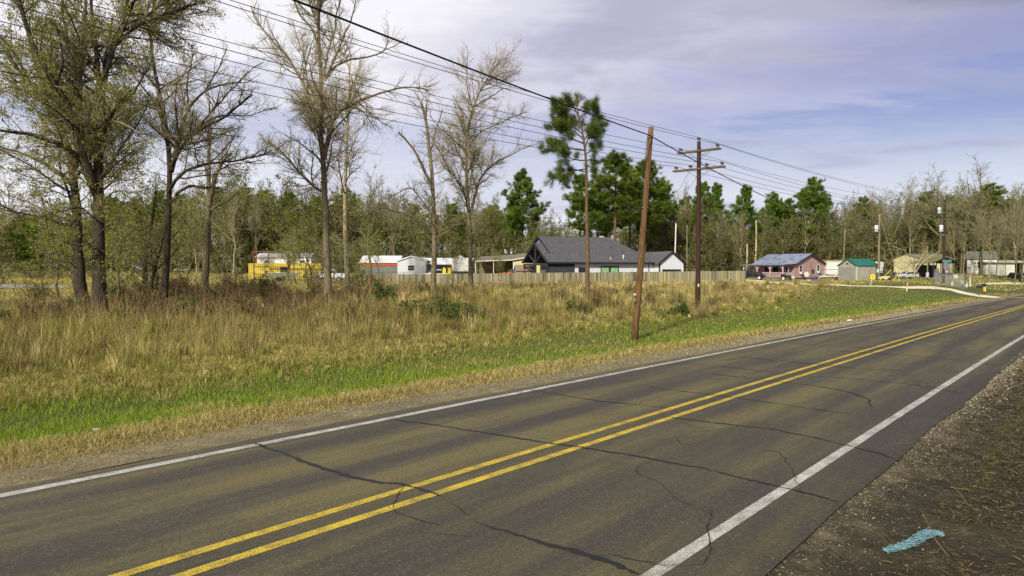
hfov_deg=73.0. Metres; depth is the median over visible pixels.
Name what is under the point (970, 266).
house
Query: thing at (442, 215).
woodland tree
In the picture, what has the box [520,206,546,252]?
budding tree
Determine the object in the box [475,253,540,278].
house
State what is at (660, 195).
pine tree
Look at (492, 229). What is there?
budding tree
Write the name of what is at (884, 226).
bare tree
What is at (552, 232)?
budding tree
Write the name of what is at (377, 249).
sapling
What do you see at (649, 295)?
brown shrub
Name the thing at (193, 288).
brown shrub
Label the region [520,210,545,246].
budding tree
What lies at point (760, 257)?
thicket bush
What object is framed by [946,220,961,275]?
bare tree
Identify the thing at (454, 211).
pine tree
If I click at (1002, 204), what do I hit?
bare tree
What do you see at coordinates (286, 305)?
brown shrub
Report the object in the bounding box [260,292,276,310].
brown shrub
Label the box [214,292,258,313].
brown shrub
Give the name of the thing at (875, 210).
bare tree
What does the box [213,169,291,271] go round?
budding tree
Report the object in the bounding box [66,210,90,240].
budding tree
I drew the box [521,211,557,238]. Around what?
budding tree
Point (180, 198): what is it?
pine tree
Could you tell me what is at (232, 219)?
bare tree
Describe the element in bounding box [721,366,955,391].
crack sealant
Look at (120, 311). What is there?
green shrub
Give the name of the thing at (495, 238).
thicket bush
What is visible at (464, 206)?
budding tree
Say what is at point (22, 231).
budding tree
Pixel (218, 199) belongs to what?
pine tree
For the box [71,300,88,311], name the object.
green shrub
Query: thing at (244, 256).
thicket bush
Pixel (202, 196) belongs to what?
budding tree
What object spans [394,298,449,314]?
green shrub
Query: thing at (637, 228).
pine tree
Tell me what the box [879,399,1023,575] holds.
fallen twigs
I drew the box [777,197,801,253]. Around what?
pine tree
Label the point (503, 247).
thicket bush
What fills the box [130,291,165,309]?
brown shrub
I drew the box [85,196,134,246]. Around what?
pine tree
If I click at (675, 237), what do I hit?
utility pole
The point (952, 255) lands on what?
thicket bush
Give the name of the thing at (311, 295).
brown shrub
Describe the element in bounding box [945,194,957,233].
pine tree
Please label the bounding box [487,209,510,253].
budding tree
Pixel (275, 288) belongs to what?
brown shrub
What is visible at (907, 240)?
woodland tree
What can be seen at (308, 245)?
sapling
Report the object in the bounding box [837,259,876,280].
shed
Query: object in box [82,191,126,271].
budding tree
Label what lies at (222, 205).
budding tree
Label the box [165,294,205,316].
green shrub
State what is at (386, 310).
dry shrub
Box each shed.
[514,265,534,272]
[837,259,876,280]
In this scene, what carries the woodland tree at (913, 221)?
on the ground at (892, 507)
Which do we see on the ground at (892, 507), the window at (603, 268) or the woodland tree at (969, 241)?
the woodland tree at (969, 241)
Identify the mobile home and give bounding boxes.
[255,253,318,262]
[396,256,429,278]
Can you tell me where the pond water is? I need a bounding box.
[0,285,61,287]
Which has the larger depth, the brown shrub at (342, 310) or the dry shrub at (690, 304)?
the dry shrub at (690, 304)
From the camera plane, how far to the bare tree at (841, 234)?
147.04 m
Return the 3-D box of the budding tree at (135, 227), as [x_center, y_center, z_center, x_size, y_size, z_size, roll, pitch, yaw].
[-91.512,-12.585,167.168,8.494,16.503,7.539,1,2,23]
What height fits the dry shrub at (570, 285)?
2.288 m
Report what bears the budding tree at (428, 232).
on the ground at (892, 507)
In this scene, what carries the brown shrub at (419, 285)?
on the ground at (892, 507)
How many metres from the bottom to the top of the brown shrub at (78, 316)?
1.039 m
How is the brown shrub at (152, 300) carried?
on the ground at (892, 507)
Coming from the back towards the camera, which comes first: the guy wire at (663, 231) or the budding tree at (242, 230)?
the budding tree at (242, 230)
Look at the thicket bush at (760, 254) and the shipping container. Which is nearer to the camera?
the shipping container
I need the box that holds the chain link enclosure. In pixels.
[934,268,965,289]
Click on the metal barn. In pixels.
(462, 269)
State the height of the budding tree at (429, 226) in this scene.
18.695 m
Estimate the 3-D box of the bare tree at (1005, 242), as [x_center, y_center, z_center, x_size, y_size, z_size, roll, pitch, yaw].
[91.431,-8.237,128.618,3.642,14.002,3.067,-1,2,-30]
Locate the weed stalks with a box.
[0,271,851,381]
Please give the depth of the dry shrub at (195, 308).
35.40 m
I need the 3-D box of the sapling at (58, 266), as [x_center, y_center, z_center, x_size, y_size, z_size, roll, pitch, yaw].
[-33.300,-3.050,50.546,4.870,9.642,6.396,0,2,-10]
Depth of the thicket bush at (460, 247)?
159.97 m
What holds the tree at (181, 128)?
on the ground at (892, 507)
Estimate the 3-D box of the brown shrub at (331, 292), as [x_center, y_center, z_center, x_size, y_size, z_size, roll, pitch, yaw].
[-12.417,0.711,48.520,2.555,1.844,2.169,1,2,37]
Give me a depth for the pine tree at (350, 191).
189.55 m
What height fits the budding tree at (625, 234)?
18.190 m
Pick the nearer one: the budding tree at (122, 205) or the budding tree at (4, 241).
the budding tree at (4, 241)
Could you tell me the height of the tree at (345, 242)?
24.999 m
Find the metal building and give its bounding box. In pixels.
[360,256,402,277]
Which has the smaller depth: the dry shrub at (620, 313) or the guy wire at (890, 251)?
the dry shrub at (620, 313)
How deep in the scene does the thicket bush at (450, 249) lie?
151.49 m
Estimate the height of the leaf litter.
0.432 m
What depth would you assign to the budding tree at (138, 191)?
182.40 m
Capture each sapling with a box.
[0,219,31,296]
[11,180,86,299]
[26,202,109,290]
[54,208,125,281]
[79,181,156,302]
[87,193,154,292]
[105,169,187,290]
[128,219,194,280]
[157,198,228,280]
[195,209,241,279]
[258,249,272,278]
[267,223,309,282]
[275,209,322,287]
[275,218,308,284]
[278,225,343,282]
[300,245,332,283]
[307,232,354,282]
[329,235,371,289]
[349,238,377,279]
[355,227,387,281]
[440,231,467,282]
[491,249,504,281]
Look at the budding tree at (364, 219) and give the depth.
171.49 m
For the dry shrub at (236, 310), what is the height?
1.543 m
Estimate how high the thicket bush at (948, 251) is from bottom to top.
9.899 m
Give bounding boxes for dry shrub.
[137,286,168,303]
[162,291,190,308]
[180,288,219,305]
[182,301,214,317]
[186,289,216,307]
[191,276,239,297]
[212,268,264,295]
[217,283,254,298]
[221,304,249,317]
[273,293,320,317]
[300,269,340,293]
[337,276,376,299]
[364,299,403,322]
[365,272,422,299]
[373,295,400,313]
[459,285,482,295]
[560,276,579,291]
[564,282,590,292]
[580,287,614,299]
[603,302,626,319]
[655,292,675,306]
[685,297,711,312]
[689,300,720,314]
[690,301,708,316]
[704,290,734,303]
[712,279,745,293]
[727,282,755,298]
[788,286,803,293]
[813,277,836,288]
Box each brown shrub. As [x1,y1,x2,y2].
[3,295,29,307]
[13,280,62,300]
[14,301,46,315]
[23,297,73,323]
[39,298,76,311]
[67,297,89,307]
[68,310,94,322]
[107,283,156,306]
[107,293,136,308]
[110,276,153,294]
[125,293,163,315]
[126,282,155,299]
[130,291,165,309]
[143,307,175,324]
[147,294,174,304]
[152,281,202,302]
[152,301,180,318]
[159,283,208,304]
[170,275,199,293]
[188,300,216,322]
[204,295,246,314]
[205,283,226,297]
[212,275,234,291]
[213,282,243,301]
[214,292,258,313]
[217,274,242,295]
[217,296,273,320]
[222,298,254,312]
[233,276,263,293]
[241,276,271,298]
[248,276,296,299]
[254,305,279,317]
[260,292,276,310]
[267,287,290,305]
[272,288,312,313]
[287,284,318,300]
[320,285,350,303]
[321,285,345,300]
[337,302,357,317]
[342,281,362,300]
[343,270,386,292]
[356,296,374,307]
[417,280,429,291]
[434,287,450,297]
[499,300,510,310]
[547,283,570,303]
[574,301,597,313]
[586,286,609,307]
[641,289,656,304]
[713,279,735,292]
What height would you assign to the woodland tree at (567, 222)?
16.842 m
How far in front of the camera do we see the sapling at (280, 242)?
93.99 m
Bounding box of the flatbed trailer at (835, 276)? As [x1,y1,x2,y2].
[819,269,837,280]
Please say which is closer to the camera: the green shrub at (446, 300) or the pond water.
the green shrub at (446, 300)
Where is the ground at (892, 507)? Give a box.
[0,267,1023,575]
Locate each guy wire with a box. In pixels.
[617,159,696,296]
[624,178,695,295]
[880,217,899,280]
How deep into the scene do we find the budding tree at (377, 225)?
140.64 m
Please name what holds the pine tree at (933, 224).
on the ground at (892, 507)
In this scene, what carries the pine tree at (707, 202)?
on the ground at (892, 507)
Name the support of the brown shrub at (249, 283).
on the ground at (892, 507)
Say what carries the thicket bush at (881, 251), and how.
on the ground at (892, 507)
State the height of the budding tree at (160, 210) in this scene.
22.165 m
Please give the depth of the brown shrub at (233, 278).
63.27 m
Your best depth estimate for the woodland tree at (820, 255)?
138.47 m
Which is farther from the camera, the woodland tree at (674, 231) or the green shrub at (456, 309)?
the woodland tree at (674, 231)
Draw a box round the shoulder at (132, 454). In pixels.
[0,294,1023,487]
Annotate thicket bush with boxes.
[0,241,42,272]
[0,244,38,270]
[0,259,31,280]
[9,241,52,268]
[13,257,49,278]
[24,259,62,279]
[37,244,66,269]
[39,227,116,270]
[47,265,72,278]
[114,244,141,270]
[141,236,189,270]
[151,249,198,270]
[173,248,200,268]
[191,251,215,269]
[192,245,235,271]
[198,242,239,272]
[210,241,264,272]
[216,246,255,273]
[290,231,342,269]
[311,233,352,268]
[322,242,366,270]
[334,235,393,272]
[349,236,422,260]
[385,240,414,254]
[395,235,431,257]
[395,246,430,257]
[400,232,442,257]
[407,229,464,257]
[438,232,490,271]
[439,239,475,257]
[450,233,509,271]
[463,231,516,273]
[463,234,527,254]
[465,234,527,269]
[484,232,534,254]
[499,232,538,254]
[523,229,595,239]
[621,237,659,251]
[659,240,702,271]
[671,239,733,270]
[676,233,728,267]
[688,249,727,270]
[691,244,743,270]
[711,238,752,275]
[713,233,762,270]
[730,239,778,269]
[742,238,784,269]
[769,237,833,259]
[771,238,812,253]
[813,244,870,259]
[814,235,863,259]
[833,232,892,261]
[834,239,892,274]
[848,232,906,273]
[856,234,952,272]
[871,229,952,265]
[880,234,919,273]
[886,241,932,269]
[915,230,1005,273]
[917,239,966,268]
[925,230,969,253]
[940,232,986,272]
[958,238,1020,259]
[985,237,1023,270]
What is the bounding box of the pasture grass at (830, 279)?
[0,267,1023,302]
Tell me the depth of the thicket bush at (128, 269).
146.04 m
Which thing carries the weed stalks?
on the ground at (892, 507)
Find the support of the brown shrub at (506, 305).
on the ground at (892, 507)
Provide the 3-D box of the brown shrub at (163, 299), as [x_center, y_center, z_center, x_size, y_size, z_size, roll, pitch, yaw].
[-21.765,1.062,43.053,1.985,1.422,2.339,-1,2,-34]
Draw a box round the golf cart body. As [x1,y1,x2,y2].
[878,276,890,279]
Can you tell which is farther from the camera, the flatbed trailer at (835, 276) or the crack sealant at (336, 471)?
the flatbed trailer at (835, 276)
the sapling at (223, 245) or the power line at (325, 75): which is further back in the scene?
the sapling at (223, 245)
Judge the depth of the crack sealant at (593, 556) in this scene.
6.76 m
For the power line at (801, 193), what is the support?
attached to the utility pole at (698, 151)
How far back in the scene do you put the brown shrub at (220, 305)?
39.57 m
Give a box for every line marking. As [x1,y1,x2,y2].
[0,299,1002,496]
[108,305,1023,575]
[171,307,1022,575]
[640,335,1023,575]
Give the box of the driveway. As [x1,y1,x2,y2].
[977,282,1023,284]
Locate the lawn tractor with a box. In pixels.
[780,274,791,280]
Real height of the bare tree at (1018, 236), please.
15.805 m
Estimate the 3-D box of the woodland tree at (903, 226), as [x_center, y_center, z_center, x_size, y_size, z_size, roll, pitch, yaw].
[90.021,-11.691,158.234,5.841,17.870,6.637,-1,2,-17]
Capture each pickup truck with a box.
[312,269,344,280]
[419,269,451,277]
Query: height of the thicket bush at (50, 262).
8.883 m
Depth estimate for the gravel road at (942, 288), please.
83.70 m
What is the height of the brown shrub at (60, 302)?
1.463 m
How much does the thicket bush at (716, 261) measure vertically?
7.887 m
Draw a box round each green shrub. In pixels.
[0,307,12,317]
[56,293,90,305]
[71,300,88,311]
[105,304,144,319]
[107,282,126,297]
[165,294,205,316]
[256,271,280,289]
[372,279,402,301]
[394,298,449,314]
[431,296,461,307]
[431,303,484,320]
[564,298,586,313]
[665,297,692,316]
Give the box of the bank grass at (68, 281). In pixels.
[0,276,160,288]
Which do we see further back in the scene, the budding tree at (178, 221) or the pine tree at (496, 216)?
the pine tree at (496, 216)
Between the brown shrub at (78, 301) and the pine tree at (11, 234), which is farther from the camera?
the pine tree at (11, 234)
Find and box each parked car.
[175,267,191,272]
[740,270,765,279]
[895,271,918,278]
[1008,272,1023,280]
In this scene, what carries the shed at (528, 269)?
on the ground at (892, 507)
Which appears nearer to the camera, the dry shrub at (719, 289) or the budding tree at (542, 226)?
the dry shrub at (719, 289)
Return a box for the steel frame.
[252,251,334,278]
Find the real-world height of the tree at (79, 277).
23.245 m
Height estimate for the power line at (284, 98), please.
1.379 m
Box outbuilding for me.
[978,260,1023,275]
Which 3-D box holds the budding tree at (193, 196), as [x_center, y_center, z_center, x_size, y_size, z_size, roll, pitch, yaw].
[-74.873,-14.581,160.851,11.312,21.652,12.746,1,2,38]
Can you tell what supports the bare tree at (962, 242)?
on the ground at (892, 507)
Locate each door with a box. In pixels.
[578,267,584,272]
[662,269,680,273]
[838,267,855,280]
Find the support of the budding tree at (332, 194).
on the ground at (892, 507)
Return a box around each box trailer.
[823,260,842,277]
[876,262,883,275]
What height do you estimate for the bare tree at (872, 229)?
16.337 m
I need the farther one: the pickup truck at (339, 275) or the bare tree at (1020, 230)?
the bare tree at (1020, 230)
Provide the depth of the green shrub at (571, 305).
42.93 m
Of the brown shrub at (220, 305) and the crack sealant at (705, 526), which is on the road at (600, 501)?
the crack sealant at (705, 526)
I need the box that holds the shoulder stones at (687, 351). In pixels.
[0,309,932,485]
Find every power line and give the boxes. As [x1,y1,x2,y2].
[0,2,701,162]
[0,21,686,164]
[0,35,674,166]
[41,0,720,161]
[75,0,675,147]
[213,0,715,143]
[230,0,695,136]
[679,167,900,210]
[684,149,922,201]
[692,165,915,210]
[699,137,944,199]
[707,163,940,210]
[719,144,943,200]
[724,162,952,210]
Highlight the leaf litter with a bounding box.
[814,366,1023,575]
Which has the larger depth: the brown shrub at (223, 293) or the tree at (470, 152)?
the tree at (470, 152)
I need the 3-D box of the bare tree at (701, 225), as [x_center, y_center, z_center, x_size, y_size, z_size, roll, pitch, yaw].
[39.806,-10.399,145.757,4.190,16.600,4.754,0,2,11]
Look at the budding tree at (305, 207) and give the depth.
140.06 m
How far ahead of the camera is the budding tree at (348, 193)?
175.03 m
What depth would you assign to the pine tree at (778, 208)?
153.73 m
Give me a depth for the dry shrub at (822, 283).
79.05 m
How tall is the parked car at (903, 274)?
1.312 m
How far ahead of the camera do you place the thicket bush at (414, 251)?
150.83 m
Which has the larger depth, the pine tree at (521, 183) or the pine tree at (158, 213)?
the pine tree at (158, 213)
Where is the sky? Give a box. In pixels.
[0,0,1023,264]
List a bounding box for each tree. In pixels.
[0,0,156,303]
[0,0,228,315]
[0,216,18,271]
[5,224,21,264]
[6,202,22,242]
[8,203,39,257]
[10,217,51,270]
[36,198,67,270]
[37,200,58,269]
[42,212,86,268]
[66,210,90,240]
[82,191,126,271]
[83,0,292,300]
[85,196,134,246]
[112,187,131,231]
[114,169,185,296]
[114,197,149,242]
[115,206,145,244]
[129,178,147,204]
[135,178,171,245]
[137,179,185,249]
[146,190,175,236]
[160,179,214,266]
[162,187,198,268]
[172,180,216,266]
[172,191,205,273]
[173,193,204,251]
[180,96,264,295]
[182,179,239,258]
[194,162,264,272]
[211,181,250,274]
[211,187,228,233]
[212,177,232,252]
[213,165,264,252]
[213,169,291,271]
[214,173,234,261]
[229,187,254,252]
[234,0,444,302]
[235,179,275,253]
[236,188,268,254]
[251,177,309,253]
[255,189,274,250]
[261,170,300,250]
[273,190,299,248]
[279,178,296,205]
[283,183,331,249]
[289,176,342,247]
[289,187,317,244]
[292,197,337,256]
[296,170,342,245]
[311,11,381,287]
[316,188,367,259]
[329,189,361,271]
[330,187,364,219]
[340,186,366,268]
[341,192,364,242]
[347,195,373,270]
[350,85,473,295]
[353,159,409,276]
[353,191,374,253]
[360,185,401,255]
[365,201,390,242]
[371,188,414,253]
[383,182,411,255]
[389,194,413,253]
[393,194,430,252]
[398,194,429,256]
[409,203,430,235]
[414,37,547,292]
[418,195,450,253]
[421,203,442,256]
[436,194,448,254]
[436,203,472,255]
[437,196,464,257]
[440,185,483,249]
[445,189,472,253]
[458,194,501,270]
[462,194,488,255]
[472,192,508,254]
[472,204,511,254]
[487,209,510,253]
[496,206,510,246]
[498,167,551,252]
[503,192,526,248]
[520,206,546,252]
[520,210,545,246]
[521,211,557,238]
[534,89,612,300]
[541,210,567,236]
[554,212,569,236]
[561,172,603,236]
[563,209,574,236]
[567,212,583,236]
[583,185,620,236]
[584,148,649,240]
[607,165,660,247]
[616,158,676,252]
[616,226,632,244]
[618,224,651,247]
[624,228,660,251]
[636,183,686,250]
[647,214,682,251]
[647,226,685,251]
[661,209,687,256]
[661,214,685,254]
[663,208,687,250]
[666,202,690,252]
[677,182,692,268]
[677,195,692,222]
[677,207,694,260]
[678,213,714,265]
[682,181,716,263]
[687,202,693,266]
[687,204,719,268]
[691,201,709,270]
[703,182,736,245]
[705,204,717,270]
[709,216,730,270]
[714,218,732,268]
[715,209,735,270]
[719,203,750,254]
[722,218,757,263]
[723,183,767,262]
[728,211,753,258]
[731,212,750,269]
[749,191,791,251]
[749,219,762,260]
[755,210,782,256]
[758,206,778,255]
[769,214,802,253]
[775,214,807,253]
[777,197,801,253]
[777,206,807,252]
[786,176,847,255]
[793,206,824,253]
[795,208,813,249]
[809,214,832,259]
[818,210,845,259]
[819,202,866,258]
[819,206,843,238]
[833,203,860,252]
[837,197,852,218]
[838,206,871,258]
[840,201,852,223]
[842,206,858,237]
[844,189,869,249]
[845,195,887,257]
[846,202,864,243]
[856,200,883,260]
[859,186,896,243]
[861,200,889,258]
[869,187,902,269]
[880,242,940,277]
[885,193,905,250]
[885,194,901,270]
[889,197,904,237]
[890,199,922,254]
[893,185,930,253]
[895,201,914,252]
[896,171,924,253]
[898,163,956,252]
[905,189,948,252]
[916,234,928,264]
[928,153,997,273]
[930,187,954,251]
[939,192,963,251]
[940,190,968,270]
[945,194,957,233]
[946,180,969,239]
[946,190,978,273]
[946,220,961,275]
[952,182,1020,249]
[952,214,972,275]
[956,189,995,249]
[963,185,993,241]
[967,201,990,275]
[969,194,988,247]
[969,208,991,275]
[977,205,1002,277]
[990,201,1015,278]
[991,188,1023,259]
[993,207,1012,278]
[1000,192,1023,271]
[1002,182,1023,258]
[1002,202,1023,283]
[1003,196,1023,283]
[1006,182,1023,252]
[1006,188,1023,271]
[1010,190,1023,265]
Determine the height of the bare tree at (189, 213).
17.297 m
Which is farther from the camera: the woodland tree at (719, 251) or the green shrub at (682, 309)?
the woodland tree at (719, 251)
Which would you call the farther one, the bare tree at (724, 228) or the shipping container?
the bare tree at (724, 228)
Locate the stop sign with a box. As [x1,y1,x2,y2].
[942,260,951,289]
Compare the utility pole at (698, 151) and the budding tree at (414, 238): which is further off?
the budding tree at (414, 238)
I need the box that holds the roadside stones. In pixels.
[766,351,1023,575]
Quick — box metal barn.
[424,255,474,277]
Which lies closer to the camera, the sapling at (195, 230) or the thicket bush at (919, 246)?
the sapling at (195, 230)
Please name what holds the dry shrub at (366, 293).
on the ground at (892, 507)
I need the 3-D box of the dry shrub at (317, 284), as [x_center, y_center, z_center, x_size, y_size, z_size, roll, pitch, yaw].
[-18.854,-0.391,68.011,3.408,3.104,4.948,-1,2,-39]
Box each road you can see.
[0,295,1023,575]
[720,278,1023,297]
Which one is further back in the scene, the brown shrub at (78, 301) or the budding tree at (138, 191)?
the budding tree at (138, 191)
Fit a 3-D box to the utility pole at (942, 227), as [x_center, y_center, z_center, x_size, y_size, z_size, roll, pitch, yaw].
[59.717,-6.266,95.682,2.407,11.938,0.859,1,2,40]
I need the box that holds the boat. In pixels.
[265,271,299,277]
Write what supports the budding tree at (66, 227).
on the ground at (892, 507)
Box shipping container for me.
[248,263,322,278]
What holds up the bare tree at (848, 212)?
on the ground at (892, 507)
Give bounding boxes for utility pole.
[631,126,654,339]
[673,137,725,310]
[674,223,676,252]
[686,228,687,270]
[843,230,845,260]
[869,214,887,279]
[926,246,928,277]
[934,199,954,282]
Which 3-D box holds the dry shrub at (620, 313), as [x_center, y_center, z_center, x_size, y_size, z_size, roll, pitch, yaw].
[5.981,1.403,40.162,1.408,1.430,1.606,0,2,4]
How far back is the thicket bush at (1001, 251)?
147.64 m
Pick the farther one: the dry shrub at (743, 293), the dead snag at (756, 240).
the dead snag at (756, 240)
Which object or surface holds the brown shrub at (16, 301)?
on the ground at (892, 507)
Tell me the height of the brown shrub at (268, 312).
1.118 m
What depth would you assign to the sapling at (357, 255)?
100.60 m
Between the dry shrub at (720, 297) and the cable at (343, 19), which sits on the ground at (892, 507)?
the dry shrub at (720, 297)
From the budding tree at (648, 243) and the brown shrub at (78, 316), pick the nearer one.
the brown shrub at (78, 316)
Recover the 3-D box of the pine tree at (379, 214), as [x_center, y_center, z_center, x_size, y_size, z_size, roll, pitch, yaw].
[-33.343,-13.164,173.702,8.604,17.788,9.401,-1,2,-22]
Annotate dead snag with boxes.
[745,244,747,269]
[755,220,756,261]
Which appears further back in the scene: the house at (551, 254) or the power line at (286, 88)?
the house at (551, 254)
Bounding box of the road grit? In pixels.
[39,307,1022,573]
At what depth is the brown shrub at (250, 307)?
34.99 m
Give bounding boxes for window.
[408,265,413,270]
[601,266,609,271]
[610,266,618,278]
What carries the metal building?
on the ground at (892, 507)
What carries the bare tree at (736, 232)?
on the ground at (892, 507)
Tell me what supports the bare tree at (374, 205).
on the ground at (892, 507)
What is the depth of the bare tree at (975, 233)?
129.59 m
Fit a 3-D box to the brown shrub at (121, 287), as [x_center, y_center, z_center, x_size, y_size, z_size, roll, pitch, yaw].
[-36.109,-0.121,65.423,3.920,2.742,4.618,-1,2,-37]
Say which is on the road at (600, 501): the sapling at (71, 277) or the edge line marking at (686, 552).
the edge line marking at (686, 552)
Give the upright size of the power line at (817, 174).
1.178 m
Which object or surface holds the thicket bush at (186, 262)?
on the ground at (892, 507)
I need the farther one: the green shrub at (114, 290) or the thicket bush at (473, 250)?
the thicket bush at (473, 250)
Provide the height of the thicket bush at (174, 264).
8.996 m
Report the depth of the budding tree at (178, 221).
150.01 m
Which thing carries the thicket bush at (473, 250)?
on the ground at (892, 507)
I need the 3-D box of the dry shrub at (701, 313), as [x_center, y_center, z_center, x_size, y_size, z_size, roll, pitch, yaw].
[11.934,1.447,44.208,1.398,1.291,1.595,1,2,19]
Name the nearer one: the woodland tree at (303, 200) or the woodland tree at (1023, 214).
the woodland tree at (1023, 214)
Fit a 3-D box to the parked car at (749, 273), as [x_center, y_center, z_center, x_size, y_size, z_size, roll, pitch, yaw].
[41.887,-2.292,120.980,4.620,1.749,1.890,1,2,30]
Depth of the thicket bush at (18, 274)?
116.45 m
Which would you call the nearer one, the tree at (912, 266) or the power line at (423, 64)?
the power line at (423, 64)
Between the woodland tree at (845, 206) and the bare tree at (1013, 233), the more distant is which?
the woodland tree at (845, 206)
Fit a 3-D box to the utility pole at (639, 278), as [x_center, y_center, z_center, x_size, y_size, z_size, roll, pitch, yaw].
[5.944,-2.290,31.550,1.137,10.143,0.412,-1,2,-17]
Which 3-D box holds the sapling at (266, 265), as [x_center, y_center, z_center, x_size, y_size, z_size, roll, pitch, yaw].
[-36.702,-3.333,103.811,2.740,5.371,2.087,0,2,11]
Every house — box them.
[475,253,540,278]
[521,231,689,281]
[743,253,826,279]
[893,254,953,275]
[965,251,997,273]
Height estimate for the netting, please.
0.060 m
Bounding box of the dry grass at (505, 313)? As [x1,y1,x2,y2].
[0,280,864,408]
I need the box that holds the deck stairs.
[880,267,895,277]
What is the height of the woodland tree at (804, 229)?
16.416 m
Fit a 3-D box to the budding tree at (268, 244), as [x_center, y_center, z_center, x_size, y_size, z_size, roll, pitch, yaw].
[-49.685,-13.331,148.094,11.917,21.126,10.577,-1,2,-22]
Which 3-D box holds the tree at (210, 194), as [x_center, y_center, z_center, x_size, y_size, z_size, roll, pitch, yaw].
[-24.840,-7.938,59.512,8.436,18.281,4.686,0,2,0]
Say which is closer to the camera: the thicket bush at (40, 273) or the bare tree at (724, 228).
the thicket bush at (40, 273)
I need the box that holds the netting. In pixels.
[883,527,944,552]
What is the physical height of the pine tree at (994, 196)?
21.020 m
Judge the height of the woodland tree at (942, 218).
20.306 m
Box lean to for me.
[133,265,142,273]
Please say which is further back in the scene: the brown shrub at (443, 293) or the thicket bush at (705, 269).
the thicket bush at (705, 269)
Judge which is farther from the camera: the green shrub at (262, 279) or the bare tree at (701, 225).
the bare tree at (701, 225)
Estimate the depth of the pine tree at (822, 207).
147.97 m
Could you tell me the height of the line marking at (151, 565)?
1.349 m
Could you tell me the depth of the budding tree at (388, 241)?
156.42 m
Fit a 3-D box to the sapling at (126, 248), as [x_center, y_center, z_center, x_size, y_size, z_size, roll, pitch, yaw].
[-25.748,-2.571,45.422,4.523,8.953,5.939,0,2,-15]
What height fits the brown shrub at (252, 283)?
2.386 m
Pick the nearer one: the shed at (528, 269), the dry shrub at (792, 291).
the dry shrub at (792, 291)
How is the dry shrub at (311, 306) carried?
on the ground at (892, 507)
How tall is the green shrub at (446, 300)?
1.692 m
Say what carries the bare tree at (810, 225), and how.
on the ground at (892, 507)
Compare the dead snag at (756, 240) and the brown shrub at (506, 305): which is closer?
the brown shrub at (506, 305)
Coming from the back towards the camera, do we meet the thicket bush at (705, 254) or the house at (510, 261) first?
the thicket bush at (705, 254)
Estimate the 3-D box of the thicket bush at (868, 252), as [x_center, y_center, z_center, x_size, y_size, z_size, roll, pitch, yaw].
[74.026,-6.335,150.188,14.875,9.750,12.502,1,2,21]
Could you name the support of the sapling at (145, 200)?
on the ground at (892, 507)
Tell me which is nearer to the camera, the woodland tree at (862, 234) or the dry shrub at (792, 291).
the dry shrub at (792, 291)
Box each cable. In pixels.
[292,0,650,135]
[650,136,879,229]
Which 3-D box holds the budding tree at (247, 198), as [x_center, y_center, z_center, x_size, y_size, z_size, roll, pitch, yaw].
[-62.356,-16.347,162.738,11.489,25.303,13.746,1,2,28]
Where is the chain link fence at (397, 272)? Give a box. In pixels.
[361,272,423,279]
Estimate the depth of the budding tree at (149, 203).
170.11 m
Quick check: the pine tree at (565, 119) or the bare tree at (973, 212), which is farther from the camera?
the bare tree at (973, 212)
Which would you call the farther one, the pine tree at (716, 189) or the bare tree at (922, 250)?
the pine tree at (716, 189)
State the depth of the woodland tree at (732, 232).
155.99 m
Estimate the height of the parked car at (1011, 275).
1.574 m
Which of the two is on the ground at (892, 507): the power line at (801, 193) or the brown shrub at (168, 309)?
the brown shrub at (168, 309)
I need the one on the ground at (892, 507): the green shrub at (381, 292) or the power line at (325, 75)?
the green shrub at (381, 292)
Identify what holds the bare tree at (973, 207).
on the ground at (892, 507)
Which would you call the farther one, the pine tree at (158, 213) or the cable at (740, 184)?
the pine tree at (158, 213)
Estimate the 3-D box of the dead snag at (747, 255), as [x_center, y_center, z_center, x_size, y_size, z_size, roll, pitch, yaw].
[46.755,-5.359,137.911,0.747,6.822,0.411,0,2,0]
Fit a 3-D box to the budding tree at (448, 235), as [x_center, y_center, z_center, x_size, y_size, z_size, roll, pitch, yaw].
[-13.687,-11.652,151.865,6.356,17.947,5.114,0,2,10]
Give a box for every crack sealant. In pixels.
[254,442,440,495]
[393,487,434,523]
[395,419,836,501]
[477,522,642,575]
[530,389,670,408]
[601,463,712,565]
[652,387,871,415]
[668,416,891,457]
[715,374,871,408]
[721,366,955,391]
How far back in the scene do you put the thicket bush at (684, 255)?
141.19 m
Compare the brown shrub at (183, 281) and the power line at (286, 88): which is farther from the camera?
the brown shrub at (183, 281)
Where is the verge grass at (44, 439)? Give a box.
[0,279,1017,471]
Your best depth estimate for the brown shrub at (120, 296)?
44.85 m
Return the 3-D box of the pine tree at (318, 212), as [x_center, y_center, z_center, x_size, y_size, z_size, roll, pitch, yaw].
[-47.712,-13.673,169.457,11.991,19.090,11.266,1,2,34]
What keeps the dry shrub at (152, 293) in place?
on the ground at (892, 507)
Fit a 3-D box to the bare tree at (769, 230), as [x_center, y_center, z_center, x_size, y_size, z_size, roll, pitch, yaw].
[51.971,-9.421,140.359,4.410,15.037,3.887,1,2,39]
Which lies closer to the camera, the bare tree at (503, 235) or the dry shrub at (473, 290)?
the dry shrub at (473, 290)
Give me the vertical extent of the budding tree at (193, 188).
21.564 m
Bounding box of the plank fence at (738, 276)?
[380,271,745,284]
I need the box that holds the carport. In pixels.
[913,256,959,277]

